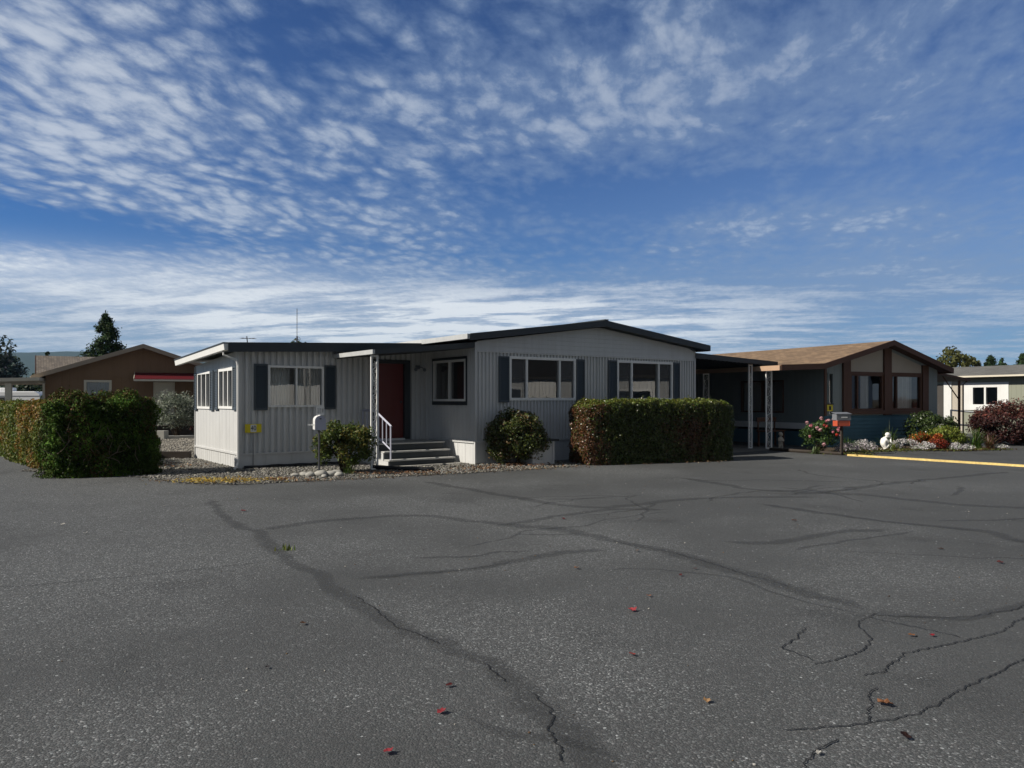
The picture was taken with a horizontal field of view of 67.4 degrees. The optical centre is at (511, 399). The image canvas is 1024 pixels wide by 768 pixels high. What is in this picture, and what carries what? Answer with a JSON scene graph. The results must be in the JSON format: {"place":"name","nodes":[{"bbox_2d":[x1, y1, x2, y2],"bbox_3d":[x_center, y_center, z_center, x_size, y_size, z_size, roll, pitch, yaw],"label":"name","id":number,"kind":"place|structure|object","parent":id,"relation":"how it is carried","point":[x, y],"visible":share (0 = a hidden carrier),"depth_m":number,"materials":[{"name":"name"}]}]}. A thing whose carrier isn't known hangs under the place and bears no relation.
{"place":"outdoors","nodes":[
{"label":"outdoors","id":0,"kind":"place"},
{"bbox_2d":[37,351,49,397],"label":"conifer","id":1,"kind":"object","parent":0,"point":[47,353],"visible":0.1,"depth_m":60.26,"materials":[{"name":"green plant"}]},
{"bbox_2d":[0,344,201,434],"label":"gabled house","id":2,"kind":"structure","parent":0,"point":[144,370],"depth_m":34.91,"materials":[{"name":"brown"}]},
{"bbox_2d":[84,380,111,398],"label":"window","id":3,"kind":"structure","parent":2,"relation":"in","point":[89,385],"depth_m":34.64,"materials":[{"name":"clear glass"}]},
{"bbox_2d":[155,383,172,424],"bbox_3d":[-16.201,0.196,35.770,0.760,1.920,0.040,0,0,-24],"label":"front door","id":4,"kind":"structure","parent":2,"relation":"in","point":[159,387],"depth_m":35.74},
{"bbox_2d":[0,351,205,377],"bbox_3d":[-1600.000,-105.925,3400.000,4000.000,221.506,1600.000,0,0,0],"label":"hills","id":5,"kind":"structure","parent":0,"point":[28,360],"depth_m":3167.04,"materials":[{"name":"green plant"}]},
{"bbox_2d":[159,438,193,456],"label":"yard gravel","id":6,"kind":"structure","parent":0,"point":[185,443],"depth_m":26.67,"materials":[{"name":"grey gravel"}]},
{"bbox_2d":[0,397,49,468],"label":"clipped hedge","id":7,"kind":"object","parent":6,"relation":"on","point":[20,425],"visible":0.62,"depth_m":19.05,"materials":[{"name":"green plant"}]},
{"bbox_2d":[157,430,168,438],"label":"block","id":8,"kind":"structure","parent":6,"relation":"on","point":[162,434],"depth_m":30.83,"materials":[{"name":"concrete"}]},
{"bbox_2d":[0,433,1023,767],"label":"road","id":9,"kind":"structure","parent":0,"point":[534,615],"depth_m":5.65,"materials":[{"name":"grey asphalt"}]},
{"bbox_2d":[35,355,93,385],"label":"shingled house","id":10,"kind":"structure","parent":9,"relation":"on","point":[45,363],"depth_m":47.40,"materials":[{"name":"grey"}]},
{"bbox_2d":[76,310,126,356],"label":"conifer","id":11,"kind":"object","parent":9,"relation":"on","point":[107,329],"visible":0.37,"depth_m":55.64,"materials":[{"name":"green plant"}]},
{"bbox_2d":[152,389,193,435],"bbox_3d":[-14.026,0.589,32.309,2.083,2.052,2.062,0,0,-33],"label":"silvery bush","id":12,"kind":"object","parent":9,"relation":"on","point":[186,411],"visible":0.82,"depth_m":31.93,"materials":[{"name":"grey plant"}]},
{"bbox_2d":[169,435,193,438],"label":"border slab","id":13,"kind":"structure","parent":9,"relation":"on","point":[188,436],"depth_m":31.59,"materials":[{"name":"concrete"}]},
{"bbox_2d":[274,543,294,550],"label":"weed tuft","id":14,"kind":"object","parent":9,"relation":"on","point":[285,548],"visible":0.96,"depth_m":8.17,"materials":[{"name":"green plant"}]},
{"bbox_2d":[22,457,582,484],"bbox_3d":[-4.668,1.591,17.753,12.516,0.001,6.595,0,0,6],"label":"gravel bed","id":15,"kind":"object","parent":9,"relation":"on","point":[226,470],"visible":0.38,"depth_m":16.80,"materials":[{"name":"grey gravel"}]},
{"bbox_2d":[32,385,164,478],"bbox_3d":[-8.802,0.658,16.433,2.546,1.942,1.666,0,0,-28],"label":"clipped hedge","id":16,"kind":"object","parent":15,"relation":"on","point":[104,435],"visible":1,"depth_m":15.96,"materials":[{"name":"green plant"}]},
{"bbox_2d":[159,451,191,458],"bbox_3d":[-10.580,1.506,20.775,3.662,0.200,0.200,0,0,-4],"label":"landscape timber","id":17,"kind":"object","parent":15,"relation":"on","point":[176,454],"visible":0.21,"depth_m":20.78,"materials":[{"name":"brown wood"}]},
{"bbox_2d":[145,475,292,483],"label":"yellow leaf litter","id":18,"kind":"object","parent":15,"relation":"on","point":[199,479],"visible":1,"depth_m":14.80,"materials":[{"name":"yellow plant"}]},
{"bbox_2d":[244,462,338,468],"bbox_3d":[-5.141,1.561,18.465,2.566,0.084,0.125,0,0,-36],"label":"garden hose","id":19,"kind":"object","parent":15,"relation":"on","point":[275,465],"visible":0.77,"depth_m":18.27,"materials":[{"name":"green rubber"}]},
{"bbox_2d":[305,471,314,476],"bbox_3d":[-4.178,1.551,15.929,0.200,0.135,0.234,0,0,16],"label":"cobble","id":20,"kind":"object","parent":15,"relation":"on","point":[310,473],"visible":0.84,"depth_m":15.84,"materials":[{"name":"stone"}]},
{"bbox_2d":[308,407,325,470],"bbox_3d":[-4.120,0.878,16.147,0.350,1.455,0.525,0,0,-20],"label":"mailbox","id":21,"kind":"object","parent":15,"relation":"on","point":[319,423],"visible":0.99,"depth_m":15.98,"materials":[{"name":"white metal"}]},
{"bbox_2d":[315,416,325,429],"bbox_3d":[-3.976,0.480,15.944,0.221,0.301,0.044,0,0,-20],"label":"door","id":22,"kind":"structure","parent":21,"relation":"in","point":[320,421],"depth_m":15.95,"materials":[{"name":"white metal"}]},
{"bbox_2d":[314,470,326,475],"bbox_3d":[-3.980,1.541,15.976,0.302,0.164,0.250,0,0,31],"label":"cobble","id":23,"kind":"object","parent":15,"relation":"on","point":[319,473],"visible":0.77,"depth_m":15.87,"materials":[{"name":"stone"}]},
{"bbox_2d":[327,471,335,475],"bbox_3d":[-3.781,1.550,16.053,0.247,0.138,0.208,0,0,-43],"label":"cobble","id":24,"kind":"object","parent":15,"relation":"on","point":[330,473],"visible":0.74,"depth_m":15.97,"materials":[{"name":"stone"}]},
{"bbox_2d":[334,472,343,475],"bbox_3d":[-3.603,1.556,15.985,0.192,0.122,0.217,0,0,-28],"label":"cobble","id":25,"kind":"object","parent":15,"relation":"on","point":[338,474],"visible":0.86,"depth_m":15.91,"materials":[{"name":"stone"}]},
{"bbox_2d":[309,420,377,471],"bbox_3d":[-3.668,1.020,16.850,1.454,1.193,1.068,0,0,0],"label":"loose shrub","id":26,"kind":"object","parent":15,"relation":"on","point":[351,438],"visible":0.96,"depth_m":16.68,"materials":[{"name":"green plant"}]},
{"bbox_2d":[342,462,356,473],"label":"weed clump","id":27,"kind":"object","parent":15,"relation":"on","point":[349,469],"visible":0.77,"depth_m":16.59,"materials":[{"name":"green plant"}]},
{"bbox_2d":[159,462,563,480],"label":"russet leaf litter","id":28,"kind":"object","parent":15,"relation":"on","point":[406,472],"visible":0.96,"depth_m":17.14,"materials":[{"name":"brown plant"}]},
{"bbox_2d":[373,465,434,470],"bbox_3d":[-2.468,1.544,17.331,1.545,0.115,0.121,0,0,19],"label":"drain hose","id":29,"kind":"object","parent":15,"relation":"on","point":[404,468],"visible":0.93,"depth_m":17.29,"materials":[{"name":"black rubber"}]},
{"bbox_2d":[359,409,465,466],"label":"porch steps","id":30,"kind":"structure","parent":15,"relation":"on","point":[432,452],"depth_m":18.87,"materials":[{"name":"wood"}]},
{"bbox_2d":[483,406,551,463],"bbox_3d":[0.134,0.879,18.941,1.719,1.474,1.430,0,0,0],"label":"round bush","id":31,"kind":"object","parent":15,"relation":"on","point":[507,430],"visible":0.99,"depth_m":18.57,"materials":[{"name":"green plant"}]},
{"bbox_2d":[510,438,558,464],"bbox_3d":[0.538,1.288,19.202,0.820,0.635,1.015,0,0,-36],"label":"storage box","id":32,"kind":"object","parent":15,"relation":"on","point":[548,455],"visible":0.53,"depth_m":18.87,"materials":[{"name":"grey plastic"}]},
{"bbox_2d":[139,460,741,482],"bbox_3d":[-0.517,1.574,17.015,14.105,0.060,2.066,0,0,-22],"label":"leaf drift","id":33,"kind":"object","parent":9,"relation":"on","point":[442,473],"visible":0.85,"depth_m":16.41,"materials":[{"name":"brown plant"}]},
{"bbox_2d":[437,707,445,712],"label":"fallen leaf","id":34,"kind":"object","parent":9,"relation":"on","point":[442,709],"visible":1,"depth_m":3.92,"materials":[{"name":"red plant"}]},
{"bbox_2d":[174,319,777,469],"bbox_3d":[-2.866,-0.294,27.269,17.575,3.800,16.630,0,0,-36],"label":"mobile home","id":35,"kind":"object","parent":9,"relation":"on","point":[455,393],"visible":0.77,"depth_m":19.65,"materials":[{"name":"grey metal"}]},
{"bbox_2d":[197,371,208,408],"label":"window","id":36,"kind":"structure","parent":35,"relation":"in","point":[202,377],"depth_m":20.43,"materials":[{"name":"white glass"}]},
{"bbox_2d":[218,368,231,408],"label":"window","id":37,"kind":"structure","parent":35,"relation":"in","point":[224,375],"depth_m":18.73,"materials":[{"name":"white metal"}]},
{"bbox_2d":[245,424,261,432],"bbox_3d":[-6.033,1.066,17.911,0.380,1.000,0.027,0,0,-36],"label":"number sign","id":38,"kind":"object","parent":35,"relation":"attached to","point":[253,428],"visible":1,"depth_m":17.90,"materials":[{"name":"yellow metal"}]},
{"bbox_2d":[268,365,323,406],"bbox_3d":[-5.292,-0.319,18.659,1.384,0.994,0.348,0,0,-36],"label":"window","id":39,"kind":"structure","parent":35,"relation":"in","point":[308,380],"depth_m":18.69,"materials":[{"name":"grey glass"}]},
{"bbox_2d":[379,363,402,438],"bbox_3d":[-3.200,0.031,20.034,0.820,1.950,0.102,0,0,-36],"label":"front door","id":40,"kind":"structure","parent":35,"relation":"in","point":[390,375],"depth_m":20.07,"materials":[{"name":"red wood"}]},
{"bbox_2d":[433,359,464,400],"bbox_3d":[-1.593,-0.494,19.871,0.120,1.064,1.614,0,0,-36],"label":"window","id":41,"kind":"structure","parent":35,"relation":"in","point":[449,362],"depth_m":19.87,"materials":[{"name":"white metal"}]},
{"bbox_2d":[510,356,575,399],"bbox_3d":[0.799,-0.544,20.107,2.204,1.124,0.120,0,0,-36],"label":"window","id":42,"kind":"structure","parent":35,"relation":"in","point":[566,367],"depth_m":20.03,"materials":[{"name":"white metal"}]},
{"bbox_2d":[617,360,672,398],"bbox_3d":[3.849,-0.549,22.299,2.274,1.134,0.120,0,0,-36],"label":"window","id":43,"kind":"structure","parent":35,"relation":"in","point":[664,370],"depth_m":22.28,"materials":[{"name":"white metal"}]},
{"bbox_2d":[7,503,1023,766],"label":"crack","id":44,"kind":"object","parent":9,"relation":"on","point":[781,647],"visible":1,"depth_m":4.66,"materials":[{"name":"black asphalt"}]},
{"bbox_2d":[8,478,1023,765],"bbox_3d":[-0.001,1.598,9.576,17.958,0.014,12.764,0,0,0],"label":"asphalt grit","id":45,"kind":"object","parent":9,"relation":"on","point":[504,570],"visible":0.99,"depth_m":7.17,"materials":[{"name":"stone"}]},
{"bbox_2d":[567,395,734,465],"bbox_3d":[3.644,0.741,19.960,4.706,1.766,1.459,0,0,-22],"label":"clipped hedge","id":46,"kind":"object","parent":9,"relation":"on","point":[620,430],"visible":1,"depth_m":19.34,"materials":[{"name":"green plant"}]},
{"bbox_2d":[756,417,785,446],"bbox_3d":[8.910,1.106,26.410,1.100,1.000,0.420,0,0,-37],"label":"bench","id":47,"kind":"object","parent":9,"relation":"on","point":[760,419],"visible":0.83,"depth_m":26.33,"materials":[{"name":"brown wood"}]},
{"bbox_2d":[696,340,976,448],"bbox_3d":[10.847,-0.241,34.793,13.605,3.695,16.420,0,0,-27],"label":"bungalow","id":48,"kind":"object","parent":9,"relation":"on","point":[876,389],"visible":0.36,"depth_m":27.48,"materials":[{"name":"blue paint"}]},
{"bbox_2d":[741,380,783,412],"bbox_3d":[9.283,-0.119,28.452,0.120,1.174,2.124,0,0,-27],"label":"window","id":49,"kind":"structure","parent":48,"relation":"in","point":[742,382],"depth_m":28.43,"materials":[{"name":"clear glass"}]},
{"bbox_2d":[827,403,833,410],"bbox_3d":[10.789,0.256,26.026,0.280,0.260,0.050,0,0,-27],"label":"number sign","id":50,"kind":"object","parent":48,"relation":"attached to","point":[829,406],"visible":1,"depth_m":26.02,"materials":[{"name":"yellow metal"}]},
{"bbox_2d":[828,372,833,414],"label":"window","id":51,"kind":"structure","parent":48,"relation":"in","point":[831,374],"depth_m":26.12,"materials":[{"name":"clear glass"}]},
{"bbox_2d":[851,374,883,410],"bbox_3d":[12.378,-0.264,26.991,1.694,1.284,0.248,0,0,-27],"label":"window","id":52,"kind":"structure","parent":48,"relation":"in","point":[863,377],"depth_m":26.92,"materials":[{"name":"clear glass"}]},
{"bbox_2d":[892,375,921,409],"bbox_3d":[14.254,-0.264,27.947,1.684,1.284,0.248,0,0,-27],"label":"window","id":53,"kind":"structure","parent":48,"relation":"in","point":[902,383],"depth_m":27.88,"materials":[{"name":"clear glass"}]},
{"bbox_2d":[770,444,985,454],"bbox_3d":[12.770,1.592,25.044,9.386,0.001,3.103,0,0,-22],"label":"flower bed","id":54,"kind":"object","parent":9,"relation":"on","point":[831,448],"visible":0.22,"depth_m":25.09,"materials":[{"name":"soil"}]},
{"bbox_2d":[778,432,783,447],"bbox_3d":[8.557,1.315,24.428,0.224,0.583,0.226,0,0,-20],"label":"statue","id":55,"kind":"object","parent":54,"relation":"on","point":[780,441],"visible":0.93,"depth_m":24.41,"materials":[{"name":"grey stone"}]},
{"bbox_2d":[769,448,842,454],"bbox_3d":[8.819,1.556,23.171,0.125,0.095,2.541,0,0,-32],"label":"timber edging","id":56,"kind":"object","parent":54,"relation":"on","point":[805,451],"visible":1,"depth_m":23.13,"materials":[{"name":"brown wood"}]},
{"bbox_2d":[807,443,823,453],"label":"strappy plant","id":57,"kind":"object","parent":54,"relation":"on","point":[815,449],"visible":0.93,"depth_m":22.74,"materials":[{"name":"green plant"}]},
{"bbox_2d":[798,417,843,450],"bbox_3d":[9.215,1.052,22.951,1.308,1.127,1.109,0,0,0],"label":"rose bush","id":58,"kind":"object","parent":54,"relation":"on","point":[814,432],"visible":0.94,"depth_m":22.84,"materials":[{"name":"green plant"}]},
{"bbox_2d":[831,412,850,451],"bbox_3d":[9.550,0.983,22.250,0.520,1.247,0.230,0,0,-14],"label":"mailbox","id":59,"kind":"object","parent":54,"relation":"on","point":[841,416],"visible":0.99,"depth_m":22.19,"materials":[{"name":"grey metal"}]},
{"bbox_2d":[833,442,859,452],"bbox_3d":[9.939,1.425,22.826,0.754,0.379,0.556,0,0,0],"label":"flower mound","id":60,"kind":"object","parent":54,"relation":"on","point":[851,448],"visible":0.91,"depth_m":22.73,"materials":[{"name":"white plant"}]},
{"bbox_2d":[843,436,854,446],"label":"strappy plant","id":61,"kind":"object","parent":54,"relation":"on","point":[846,441],"visible":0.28,"depth_m":24.53,"materials":[{"name":"green plant"}]},
{"bbox_2d":[843,439,877,449],"bbox_3d":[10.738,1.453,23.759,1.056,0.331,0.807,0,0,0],"label":"flower mound","id":62,"kind":"object","parent":54,"relation":"on","point":[861,446],"visible":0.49,"depth_m":23.67,"materials":[{"name":"white plant"}]},
{"bbox_2d":[880,432,892,449],"bbox_3d":[11.899,1.331,24.405,0.460,0.598,0.282,0,0,-10],"label":"statue","id":63,"kind":"object","parent":54,"relation":"on","point":[884,442],"visible":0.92,"depth_m":24.34,"materials":[{"name":"white stone"}]},
{"bbox_2d":[874,427,907,447],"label":"strappy plant","id":64,"kind":"object","parent":54,"relation":"on","point":[892,436],"visible":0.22,"depth_m":25.09,"materials":[{"name":"green plant"}]},
{"bbox_2d":[888,438,901,449],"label":"strappy plant","id":65,"kind":"object","parent":54,"relation":"on","point":[893,446],"visible":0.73,"depth_m":24.25,"materials":[{"name":"green plant"}]},
{"bbox_2d":[892,437,916,448],"bbox_3d":[12.616,1.406,24.662,0.879,0.425,0.524,0,0,0],"label":"flower mound","id":66,"kind":"object","parent":54,"relation":"on","point":[910,441],"visible":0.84,"depth_m":24.63,"materials":[{"name":"white plant"}]},
{"bbox_2d":[823,448,1022,455],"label":"bed groundcover","id":67,"kind":"object","parent":54,"relation":"on","point":[864,451],"visible":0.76,"depth_m":23.76,"materials":[{"name":"green plant"}]},
{"bbox_2d":[906,431,942,445],"bbox_3d":[13.328,1.314,24.795,1.073,0.607,0.776,0,0,25],"label":"flower cushion","id":68,"kind":"object","parent":54,"relation":"on","point":[925,436],"visible":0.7,"depth_m":24.72,"materials":[{"name":"orange plant"}]},
{"bbox_2d":[913,441,935,448],"bbox_3d":[13.070,1.462,24.236,0.652,0.307,0.507,0,0,-27],"label":"flower mound","id":69,"kind":"object","parent":54,"relation":"on","point":[923,445],"visible":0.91,"depth_m":24.18,"materials":[{"name":"white plant"}]},
{"bbox_2d":[900,410,959,441],"bbox_3d":[14.518,0.979,26.541,1.704,1.278,1.607,0,0,-31],"label":"spherical shrub","id":70,"kind":"object","parent":54,"relation":"on","point":[927,420],"visible":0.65,"depth_m":26.32,"materials":[{"name":"green plant"}]},
{"bbox_2d":[929,438,948,448],"bbox_3d":[13.522,1.403,24.336,0.648,0.421,0.486,0,0,0],"label":"flower cushion","id":71,"kind":"object","parent":54,"relation":"on","point":[944,443],"visible":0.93,"depth_m":24.29,"materials":[{"name":"red plant"}]},
{"bbox_2d":[927,425,969,448],"bbox_3d":[14.232,1.212,25.175,1.406,0.808,1.018,0,0,0],"label":"golden shrub","id":72,"kind":"object","parent":54,"relation":"on","point":[947,432],"visible":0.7,"depth_m":24.92,"materials":[{"name":"green plant"}]},
{"bbox_2d":[948,442,975,450],"bbox_3d":[14.068,1.461,24.073,0.752,0.313,0.606,0,0,0],"label":"flower mound","id":73,"kind":"object","parent":54,"relation":"on","point":[956,445],"visible":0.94,"depth_m":24.03,"materials":[{"name":"white plant"}]},
{"bbox_2d":[963,428,992,447],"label":"strappy plant","id":74,"kind":"object","parent":54,"relation":"on","point":[976,438],"visible":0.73,"depth_m":24.66,"materials":[{"name":"green plant"}]},
{"bbox_2d":[983,435,1000,449],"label":"strappy plant","id":75,"kind":"object","parent":54,"relation":"on","point":[988,443],"visible":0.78,"depth_m":24.55,"materials":[{"name":"green plant"}]},
{"bbox_2d":[994,444,1008,449],"bbox_3d":[15.764,1.513,24.754,0.493,0.204,0.450,0,0,30],"label":"flower mound","id":76,"kind":"object","parent":54,"relation":"on","point":[1002,446],"visible":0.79,"depth_m":24.69,"materials":[{"name":"white plant"}]},
{"bbox_2d":[877,698,893,703],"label":"fallen leaf","id":77,"kind":"object","parent":9,"relation":"on","point":[883,701],"visible":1,"depth_m":4.04,"materials":[{"name":"orange plant"}]},
{"bbox_2d":[900,731,910,737],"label":"fallen leaf","id":78,"kind":"object","parent":9,"relation":"on","point":[905,734],"visible":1,"depth_m":3.64,"materials":[{"name":"red plant"}]},
{"bbox_2d":[847,454,1023,466],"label":"kerb","id":79,"kind":"structure","parent":9,"relation":"on","point":[968,462],"depth_m":19.84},
{"bbox_2d":[936,346,980,366],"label":"autumn tree","id":80,"kind":"object","parent":9,"relation":"on","point":[955,358],"visible":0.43,"depth_m":54.29,"materials":[{"name":"green plant"}]},
{"bbox_2d":[983,354,997,365],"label":"conifer","id":81,"kind":"object","parent":9,"relation":"on","point":[989,360],"visible":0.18,"depth_m":55.89,"materials":[{"name":"green plant"}]},
{"bbox_2d":[965,396,1023,444],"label":"burgundy shrub","id":82,"kind":"object","parent":9,"relation":"on","point":[988,422],"visible":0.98,"depth_m":26.92,"materials":[{"name":"red plant"}]},
{"bbox_2d":[996,357,1006,365],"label":"conifer","id":83,"kind":"object","parent":9,"relation":"on","point":[1000,362],"visible":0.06,"depth_m":56.96,"materials":[{"name":"green plant"}]},
{"bbox_2d":[1013,353,1023,364],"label":"conifer","id":84,"kind":"object","parent":9,"relation":"on","point":[1020,361],"visible":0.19,"depth_m":56.97,"materials":[{"name":"green plant"}]},
{"bbox_2d":[0,0,1023,366],"label":"sky","id":85,"kind":"structure","parent":0,"point":[729,176],"materials":[{"name":"blue"}]},
{"bbox_2d":[727,445,797,452],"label":"driveway","id":86,"kind":"structure","parent":0,"point":[740,448],"depth_m":25.15,"materials":[{"name":"grey concrete"}]},
{"bbox_2d":[937,365,1023,433],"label":"ranch house","id":87,"kind":"structure","parent":0,"point":[985,385],"depth_m":36.72,"materials":[{"name":"white paint"}]},
{"bbox_2d":[937,385,942,416],"bbox_3d":[21.135,0.156,38.032,0.026,1.800,0.480,0,0,-25],"label":"side door","id":88,"kind":"structure","parent":87,"relation":"in","point":[939,387],"depth_m":37.94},
{"bbox_2d":[971,385,999,406],"bbox_3d":[22.164,-0.184,35.935,0.120,1.004,1.374,0,0,-25],"label":"window","id":89,"kind":"structure","parent":87,"relation":"in","point":[972,386],"depth_m":35.93,"materials":[{"name":"glass"}]},
{"label":"ground","id":90,"kind":"structure","parent":0,"visible":0},
{"bbox_2d":[0,335,23,366],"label":"pine tree","id":91,"kind":"object","parent":90,"relation":"on","point":[10,350],"visible":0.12,"depth_m":103.45,"materials":[{"name":"green plant"}]},
{"bbox_2d":[0,353,29,387],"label":"spruce tree","id":92,"kind":"object","parent":90,"relation":"on","point":[9,368],"visible":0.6,"depth_m":98.29,"materials":[{"name":"green plant"}]},
{"bbox_2d":[0,388,41,400],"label":"travel trailer","id":93,"kind":"object","parent":90,"relation":"on","point":[26,395],"visible":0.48,"depth_m":74.03,"materials":[{"name":"white metal"}]},
{"bbox_2d":[0,373,41,391],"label":"leafy tree","id":94,"kind":"object","parent":90,"relation":"on","point":[32,387],"visible":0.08,"depth_m":92.45,"materials":[{"name":"green plant"}]}
]}

